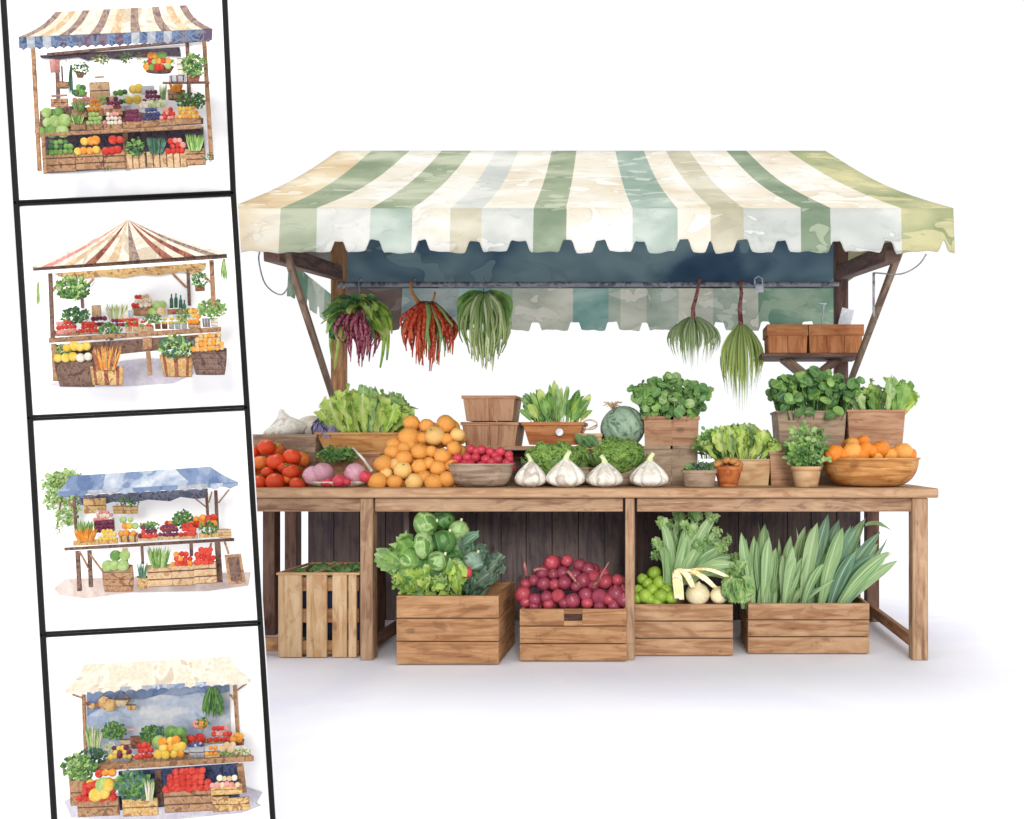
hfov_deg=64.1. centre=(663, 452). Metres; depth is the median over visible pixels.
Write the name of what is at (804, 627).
wooden crate
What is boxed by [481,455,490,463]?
radish
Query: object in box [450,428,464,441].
orange
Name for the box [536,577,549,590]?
red onion
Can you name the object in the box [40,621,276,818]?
framed picture
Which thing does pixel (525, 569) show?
onion top
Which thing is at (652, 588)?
lime
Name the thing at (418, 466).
orange
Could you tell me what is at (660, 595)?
lime
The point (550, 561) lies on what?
red onion
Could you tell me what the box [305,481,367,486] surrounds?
plate
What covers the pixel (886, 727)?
ground
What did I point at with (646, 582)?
lime
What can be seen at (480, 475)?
serving bowl
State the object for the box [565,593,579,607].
red onion
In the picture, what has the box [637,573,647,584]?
lime
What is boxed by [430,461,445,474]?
orange
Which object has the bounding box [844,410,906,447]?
tall planter
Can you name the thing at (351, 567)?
dark leaves
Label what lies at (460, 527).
green melon
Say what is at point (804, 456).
potted herb
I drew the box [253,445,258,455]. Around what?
tomato
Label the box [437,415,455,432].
orange
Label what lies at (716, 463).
ginger root
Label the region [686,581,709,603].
white onion
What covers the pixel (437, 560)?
cabbage
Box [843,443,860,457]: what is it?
orange
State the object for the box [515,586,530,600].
red onion
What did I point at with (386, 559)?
loose lettuce
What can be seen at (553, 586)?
red onion
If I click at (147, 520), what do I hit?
framed picture
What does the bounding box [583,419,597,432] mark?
twine loop
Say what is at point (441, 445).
orange
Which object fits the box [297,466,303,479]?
tomato
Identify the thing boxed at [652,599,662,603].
lime
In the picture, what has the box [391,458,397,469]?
orange
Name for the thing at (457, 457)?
radish
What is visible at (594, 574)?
red onion
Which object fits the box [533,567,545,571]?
onion top
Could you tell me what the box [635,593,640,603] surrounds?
lime
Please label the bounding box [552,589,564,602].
red onion
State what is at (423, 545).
green melon
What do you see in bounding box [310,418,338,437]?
purple cabbage
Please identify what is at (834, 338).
shelf basket
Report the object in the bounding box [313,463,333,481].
pink onion
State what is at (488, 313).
hanging bunch
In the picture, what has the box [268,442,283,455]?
tomato
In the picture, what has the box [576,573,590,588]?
red onion
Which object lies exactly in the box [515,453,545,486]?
garlic bulb
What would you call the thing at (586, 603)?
red onion
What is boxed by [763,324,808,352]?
shelf basket
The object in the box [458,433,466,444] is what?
orange
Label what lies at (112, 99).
framed picture
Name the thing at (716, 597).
white onion
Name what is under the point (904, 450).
orange
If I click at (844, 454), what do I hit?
orange
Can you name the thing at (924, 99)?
sky
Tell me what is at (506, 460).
radish
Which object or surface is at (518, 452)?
display riser
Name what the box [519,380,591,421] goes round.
rocket greens
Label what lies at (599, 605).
red onion
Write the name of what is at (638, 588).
lime
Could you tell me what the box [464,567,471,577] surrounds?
radish
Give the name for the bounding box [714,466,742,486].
flower pot
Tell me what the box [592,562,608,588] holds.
onion top
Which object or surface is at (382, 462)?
orange
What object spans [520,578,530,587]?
red onion
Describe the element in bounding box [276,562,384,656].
slatted crate
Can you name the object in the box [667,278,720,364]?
hanging bunch
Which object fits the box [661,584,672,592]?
lime
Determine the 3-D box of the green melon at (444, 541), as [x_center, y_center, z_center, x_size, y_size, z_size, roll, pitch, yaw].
[-1.102,0.448,3.990,0.123,0.129,0.126,0,0,0]
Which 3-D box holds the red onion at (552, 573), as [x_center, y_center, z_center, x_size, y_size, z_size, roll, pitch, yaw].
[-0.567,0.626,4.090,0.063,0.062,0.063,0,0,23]
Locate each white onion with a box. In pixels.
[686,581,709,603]
[710,586,725,603]
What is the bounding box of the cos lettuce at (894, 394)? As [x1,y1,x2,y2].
[847,375,919,414]
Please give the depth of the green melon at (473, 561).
3.92 m
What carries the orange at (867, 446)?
on the orange at (863, 453)
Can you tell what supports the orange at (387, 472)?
on the orange at (378, 479)
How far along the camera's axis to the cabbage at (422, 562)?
3.96 m
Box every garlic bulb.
[263,409,307,433]
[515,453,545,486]
[546,450,585,486]
[586,454,623,486]
[629,452,668,486]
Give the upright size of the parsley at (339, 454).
0.097 m
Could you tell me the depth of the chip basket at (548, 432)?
4.47 m
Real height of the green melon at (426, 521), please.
0.137 m
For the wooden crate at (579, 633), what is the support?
on the ground
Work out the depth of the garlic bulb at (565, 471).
3.98 m
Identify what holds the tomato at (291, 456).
on the tomato at (301, 473)
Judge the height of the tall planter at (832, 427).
0.408 m
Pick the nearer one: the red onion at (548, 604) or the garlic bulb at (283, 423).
the red onion at (548, 604)
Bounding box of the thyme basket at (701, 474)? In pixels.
[681,461,716,486]
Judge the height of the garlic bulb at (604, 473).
0.168 m
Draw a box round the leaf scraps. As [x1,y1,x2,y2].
[575,434,598,447]
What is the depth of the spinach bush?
4.41 m
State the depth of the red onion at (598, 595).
3.98 m
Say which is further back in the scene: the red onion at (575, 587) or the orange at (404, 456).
the orange at (404, 456)
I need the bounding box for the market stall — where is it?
[238,151,954,659]
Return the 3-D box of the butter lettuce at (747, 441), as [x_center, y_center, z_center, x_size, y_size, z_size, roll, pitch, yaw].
[0.401,-0.050,4.301,0.457,0.219,0.271,0,0,0]
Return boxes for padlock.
[754,276,763,291]
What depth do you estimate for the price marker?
4.81 m
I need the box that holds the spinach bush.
[765,365,864,419]
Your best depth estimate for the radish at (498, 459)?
4.14 m
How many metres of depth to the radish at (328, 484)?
4.04 m
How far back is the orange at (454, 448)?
4.19 m
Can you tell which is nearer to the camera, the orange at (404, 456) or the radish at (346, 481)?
the radish at (346, 481)
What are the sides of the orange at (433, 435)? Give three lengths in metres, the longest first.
0.108 x 0.105 x 0.099 m
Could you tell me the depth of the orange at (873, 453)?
4.05 m
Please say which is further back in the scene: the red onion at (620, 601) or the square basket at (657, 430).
the square basket at (657, 430)
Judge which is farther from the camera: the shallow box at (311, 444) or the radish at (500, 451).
the shallow box at (311, 444)
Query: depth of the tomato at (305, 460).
4.22 m
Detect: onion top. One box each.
[523,559,527,575]
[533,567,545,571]
[566,570,580,587]
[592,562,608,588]
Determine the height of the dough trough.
0.112 m
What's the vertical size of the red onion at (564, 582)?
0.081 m
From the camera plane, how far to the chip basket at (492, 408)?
4.47 m
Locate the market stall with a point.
(588, 239)
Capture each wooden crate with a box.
[396,582,514,663]
[520,603,626,660]
[635,592,732,654]
[741,596,868,652]
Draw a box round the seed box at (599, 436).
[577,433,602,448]
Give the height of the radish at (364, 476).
0.060 m
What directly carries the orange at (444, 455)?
on the orange
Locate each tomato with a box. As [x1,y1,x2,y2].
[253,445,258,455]
[254,456,266,469]
[255,474,265,486]
[257,440,275,454]
[260,466,273,477]
[265,473,284,486]
[266,454,285,469]
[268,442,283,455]
[277,463,287,472]
[282,463,299,478]
[283,446,300,463]
[283,476,290,483]
[289,477,304,487]
[296,451,309,466]
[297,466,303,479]
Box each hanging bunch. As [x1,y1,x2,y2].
[321,277,393,369]
[399,277,457,370]
[457,277,512,370]
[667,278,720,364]
[720,278,763,405]
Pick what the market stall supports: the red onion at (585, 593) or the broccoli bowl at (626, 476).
the broccoli bowl at (626, 476)
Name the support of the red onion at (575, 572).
on the red onion
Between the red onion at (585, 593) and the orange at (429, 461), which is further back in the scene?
the orange at (429, 461)
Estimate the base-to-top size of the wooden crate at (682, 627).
0.258 m
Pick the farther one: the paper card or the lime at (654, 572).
the paper card
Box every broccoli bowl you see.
[543,467,588,485]
[589,467,636,485]
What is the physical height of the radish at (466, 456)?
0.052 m
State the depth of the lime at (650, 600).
4.08 m
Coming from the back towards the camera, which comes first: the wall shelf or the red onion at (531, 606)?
the wall shelf
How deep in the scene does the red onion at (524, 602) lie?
3.98 m
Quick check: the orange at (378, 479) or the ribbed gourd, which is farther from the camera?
the ribbed gourd
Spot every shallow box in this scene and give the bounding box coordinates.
[253,434,323,475]
[317,453,383,484]
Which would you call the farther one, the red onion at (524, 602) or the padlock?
the padlock
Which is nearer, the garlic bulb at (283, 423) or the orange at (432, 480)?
the orange at (432, 480)
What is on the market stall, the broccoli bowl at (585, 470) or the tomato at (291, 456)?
the broccoli bowl at (585, 470)
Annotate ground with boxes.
[0,461,1023,818]
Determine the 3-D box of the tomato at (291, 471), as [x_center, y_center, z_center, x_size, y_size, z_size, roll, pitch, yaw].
[-1.923,0.097,4.112,0.086,0.087,0.086,0,0,-25]
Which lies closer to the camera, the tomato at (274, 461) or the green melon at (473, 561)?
the green melon at (473, 561)
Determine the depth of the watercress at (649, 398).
4.40 m
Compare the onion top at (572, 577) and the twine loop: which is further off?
the twine loop
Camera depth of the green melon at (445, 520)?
4.03 m
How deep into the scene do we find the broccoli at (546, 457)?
4.17 m
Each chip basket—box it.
[460,422,524,445]
[461,395,521,421]
[521,422,587,444]
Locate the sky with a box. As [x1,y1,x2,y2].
[0,0,1023,463]
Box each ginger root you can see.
[713,460,721,466]
[722,457,729,463]
[728,457,738,464]
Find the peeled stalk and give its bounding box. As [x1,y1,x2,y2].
[352,447,372,471]
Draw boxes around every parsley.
[316,445,358,462]
[691,426,721,458]
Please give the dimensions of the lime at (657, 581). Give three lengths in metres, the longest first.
0.075 x 0.074 x 0.068 m
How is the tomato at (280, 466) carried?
on the tomato
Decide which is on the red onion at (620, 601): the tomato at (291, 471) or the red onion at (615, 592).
the red onion at (615, 592)
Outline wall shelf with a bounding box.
[759,353,856,373]
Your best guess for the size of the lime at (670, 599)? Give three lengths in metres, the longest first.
0.069 x 0.067 x 0.063 m
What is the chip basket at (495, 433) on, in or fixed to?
on the display riser
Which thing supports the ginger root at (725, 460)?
in the flower pot at (727, 476)
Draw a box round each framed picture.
[0,0,236,203]
[13,191,250,418]
[27,406,263,635]
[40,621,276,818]
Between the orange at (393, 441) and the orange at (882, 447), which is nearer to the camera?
the orange at (882, 447)
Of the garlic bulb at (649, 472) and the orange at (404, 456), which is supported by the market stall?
the garlic bulb at (649, 472)
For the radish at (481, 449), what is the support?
on the radish
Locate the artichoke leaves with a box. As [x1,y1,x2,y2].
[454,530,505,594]
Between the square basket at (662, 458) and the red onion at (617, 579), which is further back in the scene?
the square basket at (662, 458)
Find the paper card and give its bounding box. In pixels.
[838,307,853,323]
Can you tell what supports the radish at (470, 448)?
on the radish at (466, 456)
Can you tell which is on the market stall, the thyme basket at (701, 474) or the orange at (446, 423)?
the thyme basket at (701, 474)
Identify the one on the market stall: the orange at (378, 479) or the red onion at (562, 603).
the orange at (378, 479)
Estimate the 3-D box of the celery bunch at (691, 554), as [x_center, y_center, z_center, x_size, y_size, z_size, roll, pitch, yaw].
[0.176,0.515,4.119,0.502,0.462,0.204,0,0,0]
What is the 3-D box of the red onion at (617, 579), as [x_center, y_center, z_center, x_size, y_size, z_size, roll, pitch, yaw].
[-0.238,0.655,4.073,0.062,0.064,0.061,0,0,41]
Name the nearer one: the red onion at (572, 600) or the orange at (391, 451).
the red onion at (572, 600)
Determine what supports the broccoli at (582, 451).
in the broccoli bowl at (585, 470)
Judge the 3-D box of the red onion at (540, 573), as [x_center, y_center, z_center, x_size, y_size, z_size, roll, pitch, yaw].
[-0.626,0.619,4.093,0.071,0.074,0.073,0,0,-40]
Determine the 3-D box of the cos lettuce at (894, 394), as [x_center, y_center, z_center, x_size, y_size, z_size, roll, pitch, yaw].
[1.217,-0.304,4.481,0.422,0.256,0.286,0,0,0]
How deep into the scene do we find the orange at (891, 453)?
4.05 m
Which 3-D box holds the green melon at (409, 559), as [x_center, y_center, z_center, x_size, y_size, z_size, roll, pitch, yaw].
[-1.267,0.535,3.980,0.111,0.112,0.116,0,0,0]
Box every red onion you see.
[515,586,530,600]
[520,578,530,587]
[520,598,528,607]
[527,574,539,586]
[528,593,540,604]
[529,604,538,608]
[535,565,548,577]
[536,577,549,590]
[540,590,551,601]
[542,600,553,608]
[543,555,558,569]
[547,568,557,579]
[549,579,558,590]
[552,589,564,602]
[557,566,568,577]
[558,574,571,589]
[558,598,567,608]
[560,554,573,566]
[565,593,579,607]
[568,569,580,581]
[571,581,580,591]
[573,558,585,571]
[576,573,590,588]
[579,588,591,599]
[581,562,594,573]
[581,599,592,608]
[587,580,598,591]
[588,570,599,580]
[591,588,605,602]
[592,563,599,571]
[593,602,604,608]
[598,574,612,589]
[599,568,608,574]
[604,593,613,604]
[607,584,623,600]
[608,600,619,608]
[612,574,623,585]
[616,592,625,606]
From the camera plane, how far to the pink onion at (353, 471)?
4.07 m
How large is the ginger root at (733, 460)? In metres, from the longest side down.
0.066 x 0.047 x 0.038 m
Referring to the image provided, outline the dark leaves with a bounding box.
[293,561,359,576]
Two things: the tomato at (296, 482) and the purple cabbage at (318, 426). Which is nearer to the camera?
the tomato at (296, 482)
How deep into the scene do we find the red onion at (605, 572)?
4.09 m
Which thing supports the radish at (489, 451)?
on the radish at (484, 458)
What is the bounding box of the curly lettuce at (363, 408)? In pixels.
[314,383,417,431]
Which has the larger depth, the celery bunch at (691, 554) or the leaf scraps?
the leaf scraps
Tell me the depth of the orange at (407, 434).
4.20 m
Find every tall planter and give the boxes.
[770,411,846,483]
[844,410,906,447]
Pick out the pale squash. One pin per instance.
(308, 421)
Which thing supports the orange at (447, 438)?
on the orange
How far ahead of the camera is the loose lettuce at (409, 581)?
3.89 m
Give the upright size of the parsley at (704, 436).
0.175 m
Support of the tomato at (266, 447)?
on the tomato
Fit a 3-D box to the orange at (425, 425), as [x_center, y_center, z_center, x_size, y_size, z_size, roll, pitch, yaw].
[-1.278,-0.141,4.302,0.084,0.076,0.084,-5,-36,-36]
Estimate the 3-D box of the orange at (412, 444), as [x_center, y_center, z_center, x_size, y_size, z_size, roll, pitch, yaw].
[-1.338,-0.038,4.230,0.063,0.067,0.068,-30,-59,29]
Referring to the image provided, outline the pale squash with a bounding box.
[299,416,317,433]
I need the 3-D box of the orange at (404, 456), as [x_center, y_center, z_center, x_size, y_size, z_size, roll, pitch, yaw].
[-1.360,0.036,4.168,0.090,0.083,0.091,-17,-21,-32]
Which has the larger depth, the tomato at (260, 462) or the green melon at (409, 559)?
the tomato at (260, 462)
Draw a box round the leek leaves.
[738,515,897,608]
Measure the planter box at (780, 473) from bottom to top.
0.177 m
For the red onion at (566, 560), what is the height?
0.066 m
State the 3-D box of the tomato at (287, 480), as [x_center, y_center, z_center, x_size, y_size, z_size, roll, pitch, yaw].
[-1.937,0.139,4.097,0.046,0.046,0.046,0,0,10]
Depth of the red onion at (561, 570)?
4.07 m
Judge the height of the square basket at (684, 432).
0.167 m
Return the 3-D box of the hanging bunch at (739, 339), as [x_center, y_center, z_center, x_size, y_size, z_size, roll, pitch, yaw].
[0.478,-0.652,4.898,0.265,0.818,0.184,0,0,0]
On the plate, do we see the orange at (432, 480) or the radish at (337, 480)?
the radish at (337, 480)
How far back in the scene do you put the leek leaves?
4.20 m
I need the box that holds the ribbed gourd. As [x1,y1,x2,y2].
[600,401,643,441]
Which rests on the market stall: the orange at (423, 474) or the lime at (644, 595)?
the orange at (423, 474)
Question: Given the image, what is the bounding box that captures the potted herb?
[782,419,831,486]
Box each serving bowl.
[447,463,515,486]
[823,458,920,486]
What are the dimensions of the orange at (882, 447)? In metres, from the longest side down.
0.094 x 0.094 x 0.088 m
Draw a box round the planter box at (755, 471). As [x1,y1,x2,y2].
[721,459,769,484]
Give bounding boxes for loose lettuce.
[374,530,413,579]
[391,558,466,594]
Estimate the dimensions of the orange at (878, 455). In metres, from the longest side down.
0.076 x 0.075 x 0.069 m
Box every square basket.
[643,416,673,445]
[643,446,672,483]
[670,416,699,445]
[670,446,697,483]
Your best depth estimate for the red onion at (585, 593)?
3.99 m
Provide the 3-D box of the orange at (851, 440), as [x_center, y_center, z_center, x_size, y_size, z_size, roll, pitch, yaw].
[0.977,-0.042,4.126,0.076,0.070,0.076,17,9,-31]
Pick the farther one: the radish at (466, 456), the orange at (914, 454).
the radish at (466, 456)
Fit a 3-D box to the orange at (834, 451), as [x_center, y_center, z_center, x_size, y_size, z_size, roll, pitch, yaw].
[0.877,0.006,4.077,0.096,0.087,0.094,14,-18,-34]
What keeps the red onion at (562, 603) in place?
in the wooden crate at (579, 633)
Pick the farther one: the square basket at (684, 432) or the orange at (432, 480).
the square basket at (684, 432)
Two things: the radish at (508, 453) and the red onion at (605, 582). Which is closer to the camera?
the red onion at (605, 582)
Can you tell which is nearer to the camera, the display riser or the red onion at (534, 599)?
the red onion at (534, 599)
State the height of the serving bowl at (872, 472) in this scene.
0.149 m
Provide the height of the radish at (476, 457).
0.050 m
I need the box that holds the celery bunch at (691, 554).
[649,512,746,599]
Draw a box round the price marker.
[819,303,826,323]
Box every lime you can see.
[635,585,642,593]
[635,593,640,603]
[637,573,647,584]
[638,589,651,602]
[642,578,652,588]
[646,584,657,594]
[646,595,653,603]
[648,566,660,579]
[652,575,663,588]
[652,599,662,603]
[653,588,666,602]
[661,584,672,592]
[666,591,677,603]
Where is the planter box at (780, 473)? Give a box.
[766,452,793,485]
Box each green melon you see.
[398,549,418,568]
[413,512,437,535]
[413,531,433,559]
[432,512,455,529]
[432,529,456,553]
[448,518,469,539]
[452,539,460,553]
[463,550,484,570]
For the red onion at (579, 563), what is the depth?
4.09 m
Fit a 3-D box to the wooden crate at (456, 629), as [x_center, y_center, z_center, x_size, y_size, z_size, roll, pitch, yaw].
[-1.052,0.865,4.084,0.499,0.332,0.423,0,0,0]
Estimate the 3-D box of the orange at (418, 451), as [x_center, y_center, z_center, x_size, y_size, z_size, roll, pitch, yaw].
[-1.286,-0.001,4.196,0.094,0.085,0.096,21,12,-11]
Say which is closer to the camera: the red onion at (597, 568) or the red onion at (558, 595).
the red onion at (558, 595)
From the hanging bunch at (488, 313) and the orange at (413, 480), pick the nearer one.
the orange at (413, 480)
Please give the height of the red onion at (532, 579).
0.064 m
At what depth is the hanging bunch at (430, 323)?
4.84 m
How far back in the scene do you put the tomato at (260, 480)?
4.04 m
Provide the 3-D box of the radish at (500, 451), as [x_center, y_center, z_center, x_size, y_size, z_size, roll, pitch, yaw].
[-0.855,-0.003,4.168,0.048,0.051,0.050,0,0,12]
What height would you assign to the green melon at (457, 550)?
0.122 m
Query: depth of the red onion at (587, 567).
4.08 m
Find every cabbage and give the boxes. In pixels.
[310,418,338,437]
[414,551,479,594]
[428,551,447,570]
[720,573,754,603]
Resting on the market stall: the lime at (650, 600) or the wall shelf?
the wall shelf
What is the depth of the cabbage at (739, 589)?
3.99 m
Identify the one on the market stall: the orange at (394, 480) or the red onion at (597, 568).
the orange at (394, 480)
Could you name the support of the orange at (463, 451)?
on the orange
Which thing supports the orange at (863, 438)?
on the orange
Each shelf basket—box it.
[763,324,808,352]
[807,324,863,352]
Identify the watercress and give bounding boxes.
[627,371,713,421]
[657,386,686,413]
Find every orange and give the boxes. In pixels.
[367,472,386,486]
[373,454,391,471]
[380,468,392,478]
[384,445,398,457]
[386,438,399,446]
[387,475,402,486]
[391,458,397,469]
[393,462,411,478]
[395,450,412,463]
[397,442,410,451]
[398,427,418,441]
[403,415,419,429]
[405,473,423,486]
[407,441,417,447]
[410,443,427,458]
[411,459,426,473]
[417,432,426,443]
[419,419,434,431]
[419,470,430,483]
[424,457,434,469]
[424,474,442,486]
[425,426,444,445]
[427,446,436,457]
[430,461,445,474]
[431,443,444,448]
[434,448,451,463]
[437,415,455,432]
[440,471,453,486]
[441,433,453,445]
[445,460,456,471]
[447,441,461,455]
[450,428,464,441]
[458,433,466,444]
[460,445,465,455]
[826,445,842,460]
[841,448,847,457]
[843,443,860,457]
[845,437,859,444]
[857,435,869,443]
[858,448,868,457]
[860,442,871,456]
[869,444,876,457]
[873,440,889,457]
[873,453,882,457]
[884,448,896,457]
[894,443,912,457]
[911,449,916,457]
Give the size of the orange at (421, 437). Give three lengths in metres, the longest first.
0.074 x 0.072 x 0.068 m
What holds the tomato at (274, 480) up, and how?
on the market stall
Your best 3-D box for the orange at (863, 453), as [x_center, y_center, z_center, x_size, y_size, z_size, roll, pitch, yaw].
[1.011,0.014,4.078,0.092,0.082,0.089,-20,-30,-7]
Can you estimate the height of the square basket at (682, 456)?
0.214 m
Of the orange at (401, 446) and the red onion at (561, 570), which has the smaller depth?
the red onion at (561, 570)
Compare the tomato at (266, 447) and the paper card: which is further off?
the paper card
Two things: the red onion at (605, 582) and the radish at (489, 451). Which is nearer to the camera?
the red onion at (605, 582)
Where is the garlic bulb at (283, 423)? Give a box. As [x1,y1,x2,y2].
[263,409,307,433]
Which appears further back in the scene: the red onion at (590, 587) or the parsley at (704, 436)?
the parsley at (704, 436)
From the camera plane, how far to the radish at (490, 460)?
4.12 m
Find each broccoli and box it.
[521,441,581,475]
[573,445,593,466]
[586,436,647,473]
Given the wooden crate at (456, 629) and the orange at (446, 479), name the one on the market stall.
the orange at (446, 479)
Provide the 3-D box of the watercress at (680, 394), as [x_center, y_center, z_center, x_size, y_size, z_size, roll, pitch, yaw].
[0.051,-0.279,4.502,0.251,0.184,0.214,0,0,0]
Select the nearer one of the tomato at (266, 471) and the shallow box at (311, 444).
the tomato at (266, 471)
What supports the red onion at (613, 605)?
in the wooden crate at (579, 633)
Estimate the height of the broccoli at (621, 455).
0.214 m
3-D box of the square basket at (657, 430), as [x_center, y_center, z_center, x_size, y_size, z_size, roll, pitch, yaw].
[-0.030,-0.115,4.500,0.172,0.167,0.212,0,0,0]
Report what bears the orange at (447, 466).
on the orange
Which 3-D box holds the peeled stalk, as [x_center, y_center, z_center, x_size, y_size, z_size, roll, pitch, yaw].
[-1.514,0.037,4.004,0.101,0.128,0.027,0,0,-15]
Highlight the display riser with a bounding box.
[464,446,643,483]
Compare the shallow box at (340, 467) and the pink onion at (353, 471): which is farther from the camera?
the shallow box at (340, 467)
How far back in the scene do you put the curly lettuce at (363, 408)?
4.33 m
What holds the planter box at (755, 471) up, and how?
on the market stall
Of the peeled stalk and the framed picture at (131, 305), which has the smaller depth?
the framed picture at (131, 305)
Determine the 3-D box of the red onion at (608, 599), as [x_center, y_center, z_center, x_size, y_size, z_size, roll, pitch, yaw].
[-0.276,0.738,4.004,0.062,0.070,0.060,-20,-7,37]
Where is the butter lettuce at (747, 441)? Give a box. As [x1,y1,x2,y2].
[696,422,782,460]
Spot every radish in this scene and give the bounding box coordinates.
[324,478,331,486]
[332,474,344,486]
[343,478,350,485]
[359,471,370,481]
[453,453,462,462]
[463,453,470,459]
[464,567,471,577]
[466,444,474,453]
[471,454,480,461]
[477,445,485,454]
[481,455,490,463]
[485,447,494,455]
[487,458,495,463]
[493,455,502,463]
[496,447,504,455]
[502,458,510,462]
[504,451,512,456]
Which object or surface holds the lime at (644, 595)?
in the wooden crate at (682, 627)
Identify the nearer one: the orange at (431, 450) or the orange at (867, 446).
the orange at (867, 446)
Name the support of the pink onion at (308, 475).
on the plate
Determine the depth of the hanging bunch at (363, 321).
4.85 m
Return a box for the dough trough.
[314,432,398,452]
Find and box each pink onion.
[302,466,317,485]
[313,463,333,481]
[344,463,365,481]
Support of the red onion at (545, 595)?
on the red onion at (548, 604)
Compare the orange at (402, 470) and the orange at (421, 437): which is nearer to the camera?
the orange at (402, 470)
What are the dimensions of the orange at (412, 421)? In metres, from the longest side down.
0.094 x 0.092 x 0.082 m

